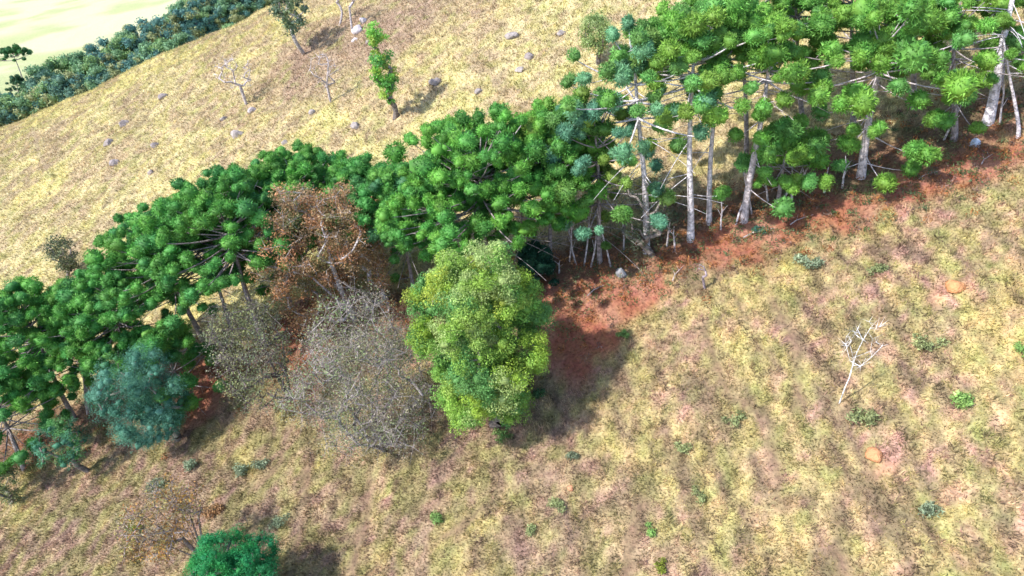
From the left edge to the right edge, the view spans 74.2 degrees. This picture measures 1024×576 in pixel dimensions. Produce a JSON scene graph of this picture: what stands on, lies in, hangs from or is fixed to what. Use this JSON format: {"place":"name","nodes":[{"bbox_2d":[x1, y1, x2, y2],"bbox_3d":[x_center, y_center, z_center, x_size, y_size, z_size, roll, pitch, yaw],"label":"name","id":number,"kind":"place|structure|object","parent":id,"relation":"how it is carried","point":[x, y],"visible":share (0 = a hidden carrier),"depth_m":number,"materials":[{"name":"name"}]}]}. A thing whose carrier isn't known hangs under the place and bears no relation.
{"place":"outdoors","nodes":[
{"label":"outdoors","id":0,"kind":"place"},
{"bbox_2d":[0,0,1023,575],"bbox_3d":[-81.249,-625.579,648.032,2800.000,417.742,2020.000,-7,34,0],"label":"ground","id":1,"kind":"structure","parent":0,"point":[42,30],"depth_m":39.35,"materials":[{"name":"soil"}]},
{"bbox_2d":[0,92,15,124],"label":"valley tree","id":2,"kind":"object","parent":1,"relation":"on","point":[3,114],"visible":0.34,"depth_m":137.54,"materials":[{"name":"green plant"}]},
{"bbox_2d":[0,92,20,125],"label":"valley tree","id":3,"kind":"object","parent":1,"relation":"on","point":[6,101],"visible":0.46,"depth_m":137.71,"materials":[{"name":"green plant"}]},
{"bbox_2d":[0,464,24,507],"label":"pale bush","id":4,"kind":"object","parent":1,"relation":"on","point":[10,498],"visible":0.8,"depth_m":47.68,"materials":[{"name":"green plant"}]},
{"bbox_2d":[0,43,32,77],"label":"araucaria tree","id":5,"kind":"object","parent":1,"relation":"on","point":[16,50],"visible":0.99,"depth_m":166.28,"materials":[{"name":"green plant"}]},
{"bbox_2d":[4,74,28,95],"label":"araucaria tree","id":6,"kind":"object","parent":1,"relation":"on","point":[16,79],"visible":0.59,"depth_m":165.42,"materials":[{"name":"green plant"}]},
{"bbox_2d":[7,93,33,122],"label":"valley tree","id":7,"kind":"object","parent":1,"relation":"on","point":[25,108],"visible":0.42,"depth_m":137.77,"materials":[{"name":"green plant"}]},
{"bbox_2d":[11,92,37,120],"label":"valley tree","id":8,"kind":"object","parent":1,"relation":"on","point":[21,102],"visible":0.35,"depth_m":137.79,"materials":[{"name":"green plant"}]},
{"bbox_2d":[15,64,56,93],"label":"valley tree","id":9,"kind":"object","parent":1,"relation":"on","point":[37,72],"visible":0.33,"depth_m":165.79,"materials":[{"name":"green plant"}]},
{"bbox_2d":[0,351,78,475],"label":"araucaria tree","id":10,"kind":"object","parent":1,"relation":"on","point":[19,457],"visible":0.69,"depth_m":48.03,"materials":[{"name":"green plant"}]},
{"bbox_2d":[23,76,56,112],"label":"valley tree","id":11,"kind":"object","parent":1,"relation":"on","point":[30,96],"visible":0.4,"depth_m":136.65,"materials":[{"name":"green plant"}]},
{"bbox_2d":[31,78,63,107],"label":"valley tree","id":12,"kind":"object","parent":1,"relation":"on","point":[43,90],"visible":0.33,"depth_m":136.31,"materials":[{"name":"green plant"}]},
{"bbox_2d":[0,275,109,419],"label":"araucaria tree","id":13,"kind":"object","parent":1,"relation":"on","point":[28,297],"visible":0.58,"depth_m":47.46,"materials":[{"name":"green plant"}]},
{"bbox_2d":[39,53,74,75],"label":"valley tree","id":14,"kind":"object","parent":1,"relation":"on","point":[61,64],"visible":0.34,"depth_m":173.94,"materials":[{"name":"green plant"}]},
{"bbox_2d":[38,234,81,276],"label":"grey tree","id":15,"kind":"object","parent":1,"relation":"on","point":[68,264],"visible":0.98,"depth_m":68.78,"materials":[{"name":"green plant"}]},
{"bbox_2d":[29,413,91,472],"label":"tree","id":16,"kind":"object","parent":1,"relation":"on","point":[66,432],"visible":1,"depth_m":45.97,"materials":[{"name":"green plant"}]},
{"bbox_2d":[46,70,85,102],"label":"valley tree","id":17,"kind":"object","parent":1,"relation":"on","point":[63,78],"visible":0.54,"depth_m":136.07,"materials":[{"name":"green plant"}]},
{"bbox_2d":[60,76,87,94],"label":"valley tree","id":18,"kind":"object","parent":1,"relation":"on","point":[71,81],"visible":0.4,"depth_m":136.52,"materials":[{"name":"green plant"}]},
{"bbox_2d":[16,275,144,414],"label":"araucaria tree","id":19,"kind":"object","parent":1,"relation":"on","point":[55,387],"visible":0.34,"depth_m":48.45,"materials":[{"name":"green plant"}]},
{"bbox_2d":[67,55,106,77],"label":"valley tree","id":20,"kind":"object","parent":1,"relation":"on","point":[76,65],"visible":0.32,"depth_m":173.04,"materials":[{"name":"green plant"}]},
{"bbox_2d":[82,36,109,55],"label":"valley tree","id":21,"kind":"object","parent":1,"relation":"on","point":[103,43],"visible":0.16,"depth_m":184.44,"materials":[{"name":"green plant"}]},
{"bbox_2d":[83,65,116,91],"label":"valley tree","id":22,"kind":"object","parent":1,"relation":"on","point":[94,71],"visible":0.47,"depth_m":136.17,"materials":[{"name":"green plant"}]},
{"bbox_2d":[84,51,117,74],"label":"valley tree","id":23,"kind":"object","parent":1,"relation":"on","point":[106,59],"visible":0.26,"depth_m":178.36,"materials":[{"name":"green plant"}]},
{"bbox_2d":[33,258,178,383],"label":"araucaria tree","id":24,"kind":"object","parent":1,"relation":"on","point":[70,304],"visible":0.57,"depth_m":46.67,"materials":[{"name":"green plant"}]},
{"bbox_2d":[103,63,123,79],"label":"valley tree","id":25,"kind":"object","parent":1,"relation":"on","point":[112,73],"visible":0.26,"depth_m":136.38,"materials":[{"name":"green plant"}]},
{"bbox_2d":[99,48,128,66],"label":"valley tree","id":26,"kind":"object","parent":1,"relation":"on","point":[109,52],"visible":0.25,"depth_m":182.39,"materials":[{"name":"green plant"}]},
{"bbox_2d":[107,33,143,59],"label":"valley tree","id":27,"kind":"object","parent":1,"relation":"on","point":[119,43],"visible":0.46,"depth_m":183.30,"materials":[{"name":"green plant"}]},
{"bbox_2d":[116,51,135,74],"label":"valley tree","id":28,"kind":"object","parent":1,"relation":"on","point":[122,63],"visible":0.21,"depth_m":135.33,"materials":[{"name":"green plant"}]},
{"bbox_2d":[119,532,141,565],"bbox_3d":[-23.343,15.967,41.460,1.440,1.061,2.227,-21,36,-19],"label":"shrub","id":29,"kind":"object","parent":1,"relation":"on","point":[130,555],"visible":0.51,"depth_m":41.02,"materials":[{"name":"brown plant"}]},
{"bbox_2d":[81,339,192,454],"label":"pine tree","id":30,"kind":"object","parent":1,"relation":"on","point":[133,385],"visible":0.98,"depth_m":44.02,"materials":[{"name":"green plant"}]},
{"bbox_2d":[127,41,154,66],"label":"valley tree","id":31,"kind":"object","parent":1,"relation":"on","point":[143,53],"visible":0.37,"depth_m":134.26,"materials":[{"name":"green plant"}]},
{"bbox_2d":[122,16,159,37],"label":"valley tree","id":32,"kind":"object","parent":1,"relation":"on","point":[131,28],"visible":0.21,"depth_m":193.86,"materials":[{"name":"green plant"}]},
{"bbox_2d":[144,477,169,491],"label":"shrub","id":33,"kind":"object","parent":1,"relation":"on","point":[158,484],"visible":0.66,"depth_m":44.48,"materials":[{"name":"green plant"}]},
{"bbox_2d":[68,196,248,353],"bbox_3d":[-24.416,0.179,49.472,12.609,13.279,13.237,-7,34,0],"label":"araucaria tree","id":34,"kind":"object","parent":1,"relation":"on","point":[112,242],"visible":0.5,"depth_m":45.03,"materials":[{"name":"green plant"}]},
{"bbox_2d":[136,15,180,43],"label":"valley tree","id":35,"kind":"object","parent":1,"relation":"on","point":[143,27],"visible":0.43,"depth_m":190.20,"materials":[{"name":"green plant"}]},
{"bbox_2d":[110,472,215,568],"bbox_3d":[-19.029,13.492,37.248,3.999,7.197,5.471,19,42,33],"label":"bare shrub","id":36,"kind":"object","parent":1,"relation":"on","point":[188,506],"visible":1,"depth_m":36.47,"materials":[{"name":"brown plant"}]},
{"bbox_2d":[147,37,180,51],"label":"valley tree","id":37,"kind":"object","parent":1,"relation":"on","point":[161,43],"visible":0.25,"depth_m":133.97,"materials":[{"name":"green plant"}]},
{"bbox_2d":[113,317,228,423],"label":"araucaria tree","id":38,"kind":"object","parent":1,"relation":"on","point":[167,338],"visible":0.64,"depth_m":46.04,"materials":[{"name":"green plant"}]},
{"bbox_2d":[160,22,193,45],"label":"valley tree","id":39,"kind":"object","parent":1,"relation":"on","point":[174,27],"visible":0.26,"depth_m":192.74,"materials":[{"name":"green plant"}]},
{"bbox_2d":[169,32,199,48],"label":"valley tree","id":40,"kind":"object","parent":1,"relation":"on","point":[182,39],"visible":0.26,"depth_m":134.66,"materials":[{"name":"green plant"}]},
{"bbox_2d":[167,7,205,39],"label":"valley tree","id":41,"kind":"object","parent":1,"relation":"on","point":[189,17],"visible":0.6,"depth_m":199.35,"materials":[{"name":"green plant"}]},
{"bbox_2d":[173,10,207,37],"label":"valley tree","id":42,"kind":"object","parent":1,"relation":"on","point":[191,24],"visible":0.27,"depth_m":202.15,"materials":[{"name":"green plant"}]},
{"bbox_2d":[128,196,269,342],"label":"araucaria tree","id":43,"kind":"object","parent":1,"relation":"on","point":[159,291],"visible":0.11,"depth_m":46.05,"materials":[{"name":"green plant"}]},
{"bbox_2d":[185,0,213,13],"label":"valley tree","id":44,"kind":"object","parent":1,"relation":"on","point":[191,4],"visible":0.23,"depth_m":210.19,"materials":[{"name":"green plant"}]},
{"bbox_2d":[185,12,216,34],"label":"valley tree","id":45,"kind":"object","parent":1,"relation":"on","point":[205,18],"visible":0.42,"depth_m":204.52,"materials":[{"name":"green plant"}]},
{"bbox_2d":[199,503,225,518],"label":"shrub","id":46,"kind":"object","parent":1,"relation":"on","point":[217,507],"visible":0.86,"depth_m":41.65,"materials":[{"name":"brown plant"}]},
{"bbox_2d":[209,11,227,30],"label":"valley tree","id":47,"kind":"object","parent":1,"relation":"on","point":[216,21],"visible":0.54,"depth_m":208.61,"materials":[{"name":"green plant"}]},
{"bbox_2d":[124,160,317,358],"bbox_3d":[-18.780,-1.693,47.520,12.734,14.691,11.458,-30,40,-30],"label":"araucaria tree","id":48,"kind":"object","parent":1,"relation":"on","point":[213,201],"visible":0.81,"depth_m":43.14,"materials":[{"name":"green plant"}]},
{"bbox_2d":[214,0,245,23],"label":"valley tree","id":49,"kind":"object","parent":1,"relation":"on","point":[222,7],"visible":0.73,"depth_m":210.12,"materials":[{"name":"green plant"}]},
{"bbox_2d":[182,523,282,575],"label":"dome tree","id":50,"kind":"object","parent":1,"relation":"on","point":[206,559],"visible":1,"depth_m":33.33,"materials":[{"name":"green plant"}]},
{"bbox_2d":[212,56,252,104],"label":"bare tree","id":51,"kind":"object","parent":1,"relation":"on","point":[235,83],"visible":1,"depth_m":84.31,"materials":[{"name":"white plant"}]},
{"bbox_2d":[227,5,249,23],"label":"valley tree","id":52,"kind":"object","parent":1,"relation":"on","point":[235,18],"visible":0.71,"depth_m":209.98,"materials":[{"name":"green plant"}]},
{"bbox_2d":[231,462,249,477],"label":"shrub","id":53,"kind":"object","parent":1,"relation":"on","point":[239,469],"visible":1,"depth_m":43.18,"materials":[{"name":"green plant"}]},
{"bbox_2d":[193,287,301,419],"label":"sparse tree","id":54,"kind":"object","parent":1,"relation":"on","point":[271,355],"visible":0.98,"depth_m":42.67,"materials":[{"name":"grey plant"}]},
{"bbox_2d":[236,0,265,14],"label":"valley tree","id":55,"kind":"object","parent":1,"relation":"on","point":[255,6],"visible":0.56,"depth_m":215.69,"materials":[{"name":"green plant"}]},
{"bbox_2d":[200,164,318,318],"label":"araucaria tree","id":56,"kind":"object","parent":1,"relation":"on","point":[247,221],"visible":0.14,"depth_m":46.61,"materials":[{"name":"green plant"}]},
{"bbox_2d":[250,458,270,468],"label":"shrub","id":57,"kind":"object","parent":1,"relation":"on","point":[258,464],"visible":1,"depth_m":43.20,"materials":[{"name":"green plant"}]},
{"bbox_2d":[268,513,289,531],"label":"shrub","id":58,"kind":"object","parent":1,"relation":"on","point":[275,523],"visible":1,"depth_m":39.39,"materials":[{"name":"green plant"}]},
{"bbox_2d":[268,0,309,54],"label":"hill tree","id":59,"kind":"object","parent":1,"relation":"on","point":[287,21],"visible":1,"depth_m":87.01,"materials":[{"name":"green plant"}]},
{"bbox_2d":[232,138,348,309],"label":"araucaria tree","id":60,"kind":"object","parent":1,"relation":"on","point":[306,162],"visible":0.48,"depth_m":48.19,"materials":[{"name":"green plant"}]},
{"bbox_2d":[244,179,397,339],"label":"russet tree","id":61,"kind":"object","parent":1,"relation":"on","point":[345,257],"visible":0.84,"depth_m":45.05,"materials":[{"name":"brown plant"}]},
{"bbox_2d":[309,50,341,102],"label":"dead tree","id":62,"kind":"object","parent":1,"relation":"on","point":[326,85],"visible":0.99,"depth_m":74.39,"materials":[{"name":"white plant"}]},
{"bbox_2d":[310,151,386,275],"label":"araucaria tree","id":63,"kind":"object","parent":1,"relation":"on","point":[358,164],"visible":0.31,"depth_m":46.77,"materials":[{"name":"green plant"}]},
{"bbox_2d":[265,276,445,467],"bbox_3d":[-8.551,5.159,38.144,10.292,12.336,8.543,-7,34,0],"label":"leafless tree","id":64,"kind":"object","parent":1,"relation":"on","point":[373,424],"visible":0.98,"depth_m":37.28,"materials":[{"name":"grey plant"}]},
{"bbox_2d":[362,20,399,119],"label":"slim tree","id":65,"kind":"object","parent":1,"relation":"on","point":[388,81],"visible":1,"depth_m":64.76,"materials":[{"name":"green plant"}]},
{"bbox_2d":[341,160,438,286],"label":"araucaria tree","id":66,"kind":"object","parent":1,"relation":"on","point":[382,181],"visible":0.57,"depth_m":44.27,"materials":[{"name":"green plant"}]},
{"bbox_2d":[379,162,514,258],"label":"araucaria tree","id":67,"kind":"object","parent":1,"relation":"on","point":[407,243],"visible":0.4,"depth_m":41.58,"materials":[{"name":"green plant"}]},
{"bbox_2d":[373,101,578,316],"bbox_3d":[-1.952,-4.449,42.820,12.632,13.630,12.533,11,38,25],"label":"araucaria tree","id":68,"kind":"object","parent":1,"relation":"on","point":[455,143],"visible":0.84,"depth_m":38.97,"materials":[{"name":"green plant"}]},
{"bbox_2d":[400,238,558,437],"bbox_3d":[-1.593,2.833,36.199,8.366,12.798,8.403,17,41,31],"label":"broadleaf tree","id":69,"kind":"object","parent":1,"relation":"on","point":[485,317],"visible":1,"depth_m":33.58,"materials":[{"name":"green plant"}]},
{"bbox_2d":[491,427,514,442],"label":"shrub","id":70,"kind":"object","parent":1,"relation":"on","point":[500,434],"visible":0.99,"depth_m":38.29,"materials":[{"name":"green plant"}]},
{"bbox_2d":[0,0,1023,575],"bbox_3d":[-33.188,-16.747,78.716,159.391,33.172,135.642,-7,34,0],"label":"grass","id":71,"kind":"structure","parent":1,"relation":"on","point":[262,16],"depth_m":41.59,"materials":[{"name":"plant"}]},
{"bbox_2d":[0,72,1023,475],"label":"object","id":72,"kind":"object","parent":1,"relation":"on","point":[756,210],"visible":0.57,"depth_m":42.44,"materials":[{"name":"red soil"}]},
{"bbox_2d":[463,126,590,261],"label":"araucaria tree","id":73,"kind":"object","parent":1,"relation":"on","point":[576,215],"visible":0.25,"depth_m":40.28,"materials":[{"name":"green plant"}]},
{"bbox_2d":[516,239,559,293],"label":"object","id":74,"kind":"object","parent":1,"relation":"on","point":[536,260],"visible":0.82,"depth_m":44.08,"materials":[{"name":"green plant"}]},
{"bbox_2d":[482,95,619,259],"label":"araucaria tree","id":75,"kind":"object","parent":1,"relation":"on","point":[534,127],"visible":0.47,"depth_m":40.02,"materials":[{"name":"green plant"}]},
{"bbox_2d":[546,496,566,513],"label":"shrub","id":76,"kind":"object","parent":1,"relation":"on","point":[559,504],"visible":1,"depth_m":34.29,"materials":[{"name":"green plant"}]},
{"bbox_2d":[577,8,612,64],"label":"pale tree","id":77,"kind":"object","parent":1,"relation":"on","point":[598,23],"visible":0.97,"depth_m":60.04,"materials":[{"name":"green plant"}]},
{"bbox_2d":[527,86,675,272],"bbox_3d":[5.433,-6.548,41.962,9.524,12.280,8.225,-7,34,0],"label":"araucaria tree","id":78,"kind":"object","parent":1,"relation":"on","point":[568,191],"visible":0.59,"depth_m":39.45,"materials":[{"name":"green plant"}]},
{"bbox_2d":[543,13,723,254],"bbox_3d":[7.460,-8.357,40.275,10.281,15.098,9.443,16,41,31],"label":"araucaria tree","id":79,"kind":"object","parent":1,"relation":"on","point":[622,63],"visible":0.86,"depth_m":36.51,"materials":[{"name":"green plant"}]},
{"bbox_2d":[604,165,679,257],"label":"feathery tree","id":80,"kind":"object","parent":1,"relation":"on","point":[643,242],"visible":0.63,"depth_m":41.34,"materials":[{"name":"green plant"}]},
{"bbox_2d":[653,556,666,574],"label":"shrub","id":81,"kind":"object","parent":1,"relation":"on","point":[660,566],"visible":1,"depth_m":30.81,"materials":[{"name":"green plant"}]},
{"bbox_2d":[674,440,691,453],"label":"shrub","id":82,"kind":"object","parent":1,"relation":"on","point":[685,448],"visible":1,"depth_m":34.21,"materials":[{"name":"green plant"}]},
{"bbox_2d":[596,0,790,242],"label":"araucaria tree","id":83,"kind":"object","parent":1,"relation":"on","point":[699,22],"visible":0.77,"depth_m":35.58,"materials":[{"name":"green plant"}]},
{"bbox_2d":[691,484,706,505],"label":"shrub","id":84,"kind":"object","parent":1,"relation":"on","point":[701,498],"visible":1,"depth_m":32.44,"materials":[{"name":"green plant"}]},
{"bbox_2d":[630,0,810,225],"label":"araucaria tree","id":85,"kind":"object","parent":1,"relation":"on","point":[735,20],"visible":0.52,"depth_m":35.54,"materials":[{"name":"green plant"}]},
{"bbox_2d":[720,409,746,427],"bbox_3d":[11.209,6.543,34.273,1.269,0.592,1.114,-31,40,-30],"label":"shrub","id":86,"kind":"object","parent":1,"relation":"on","point":[739,417],"visible":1,"depth_m":34.13,"materials":[{"name":"green plant"}]},
{"bbox_2d":[655,0,854,177],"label":"araucaria tree","id":87,"kind":"object","parent":1,"relation":"on","point":[842,13],"visible":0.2,"depth_m":38.57,"materials":[{"name":"green plant"}]},
{"bbox_2d":[698,8,846,223],"bbox_3d":[14.544,-9.349,39.295,7.936,13.107,8.519,-7,34,0],"label":"araucaria tree","id":88,"kind":"object","parent":1,"relation":"on","point":[794,72],"visible":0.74,"depth_m":36.45,"materials":[{"name":"green plant"}]},
{"bbox_2d":[742,112,834,206],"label":"araucaria tree","id":89,"kind":"object","parent":1,"relation":"on","point":[793,140],"visible":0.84,"depth_m":39.39,"materials":[{"name":"green plant"}]},
{"bbox_2d":[792,253,824,268],"bbox_3d":[16.970,-1.535,38.858,1.143,0.853,1.728,-30,40,-29],"label":"shrub","id":90,"kind":"object","parent":1,"relation":"on","point":[808,262],"visible":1,"depth_m":38.66,"materials":[{"name":"green plant"}]},
{"bbox_2d":[732,0,888,129],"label":"araucaria tree","id":91,"kind":"object","parent":1,"relation":"on","point":[821,25],"visible":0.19,"depth_m":38.74,"materials":[{"name":"green plant"}]},
{"bbox_2d":[771,0,954,122],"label":"araucaria tree","id":92,"kind":"object","parent":1,"relation":"on","point":[831,5],"visible":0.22,"depth_m":39.11,"materials":[{"name":"green plant"}]},
{"bbox_2d":[844,407,881,429],"bbox_3d":[16.566,6.131,32.076,1.576,0.898,1.226,-7,34,0],"label":"shrub","id":93,"kind":"object","parent":1,"relation":"on","point":[867,418],"visible":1,"depth_m":31.94,"materials":[{"name":"green plant"}]},
{"bbox_2d":[839,319,887,402],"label":"dead sapling","id":94,"kind":"object","parent":1,"relation":"on","point":[855,356],"visible":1,"depth_m":30.94,"materials":[{"name":"wood"}]},
{"bbox_2d":[865,447,882,462],"bbox_3d":[16.562,7.587,30.981,0.748,0.583,0.735,17,41,32],"label":"termite mound","id":95,"kind":"object","parent":1,"relation":"on","point":[873,454],"visible":1,"depth_m":30.78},
{"bbox_2d":[865,262,888,275],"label":"shrub","id":96,"kind":"object","parent":1,"relation":"on","point":[877,267],"visible":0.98,"depth_m":36.74,"materials":[{"name":"green plant"}]},
{"bbox_2d":[788,0,983,194],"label":"araucaria tree","id":97,"kind":"object","parent":1,"relation":"on","point":[865,46],"visible":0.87,"depth_m":36.80,"materials":[{"name":"green plant"}]},
{"bbox_2d":[826,0,1011,110],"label":"araucaria tree","id":98,"kind":"object","parent":1,"relation":"on","point":[1004,17],"visible":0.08,"depth_m":39.23,"materials":[{"name":"green plant"}]},
{"bbox_2d":[910,333,950,351],"bbox_3d":[20.486,2.687,33.250,1.701,0.876,1.196,22,44,36],"label":"shrub","id":99,"kind":"object","parent":1,"relation":"on","point":[924,345],"visible":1,"depth_m":33.16,"materials":[{"name":"green plant"}]},
{"bbox_2d":[917,500,945,518],"bbox_3d":[17.523,9.279,28.529,1.092,0.618,0.984,-7,34,0],"label":"shrub","id":100,"kind":"object","parent":1,"relation":"on","point":[930,510],"visible":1,"depth_m":28.40,"materials":[{"name":"green plant"}]},
{"bbox_2d":[875,0,1023,141],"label":"araucaria tree","id":101,"kind":"object","parent":1,"relation":"on","point":[985,59],"visible":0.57,"depth_m":38.20,"materials":[{"name":"green plant"}]},
{"bbox_2d":[945,280,965,293],"bbox_3d":[22.720,-0.115,34.728,0.946,0.675,0.955,-7,34,0],"label":"termite mound","id":102,"kind":"object","parent":1,"relation":"on","point":[954,286],"visible":1,"depth_m":34.46,"materials":[{"name":"soil"}]},
{"bbox_2d":[949,390,975,409],"bbox_3d":[20.521,5.123,30.857,1.199,0.834,1.008,-7,34,0],"label":"shrub","id":103,"kind":"object","parent":1,"relation":"on","point":[964,400],"visible":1,"depth_m":30.71,"materials":[{"name":"green plant"}]},
{"bbox_2d":[933,0,1023,125],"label":"dead araucaria tree","id":104,"kind":"object","parent":1,"relation":"on","point":[989,115],"visible":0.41,"depth_m":39.73,"materials":[{"name":"wood"}]},
{"bbox_2d":[963,0,1023,85],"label":"araucaria tree","id":105,"kind":"object","parent":1,"relation":"on","point":[1018,28],"visible":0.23,"depth_m":40.79,"materials":[{"name":"green plant"}]},
{"bbox_2d":[979,32,1022,138],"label":"dead araucaria tree","id":106,"kind":"object","parent":1,"relation":"on","point":[1018,125],"visible":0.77,"depth_m":39.06,"materials":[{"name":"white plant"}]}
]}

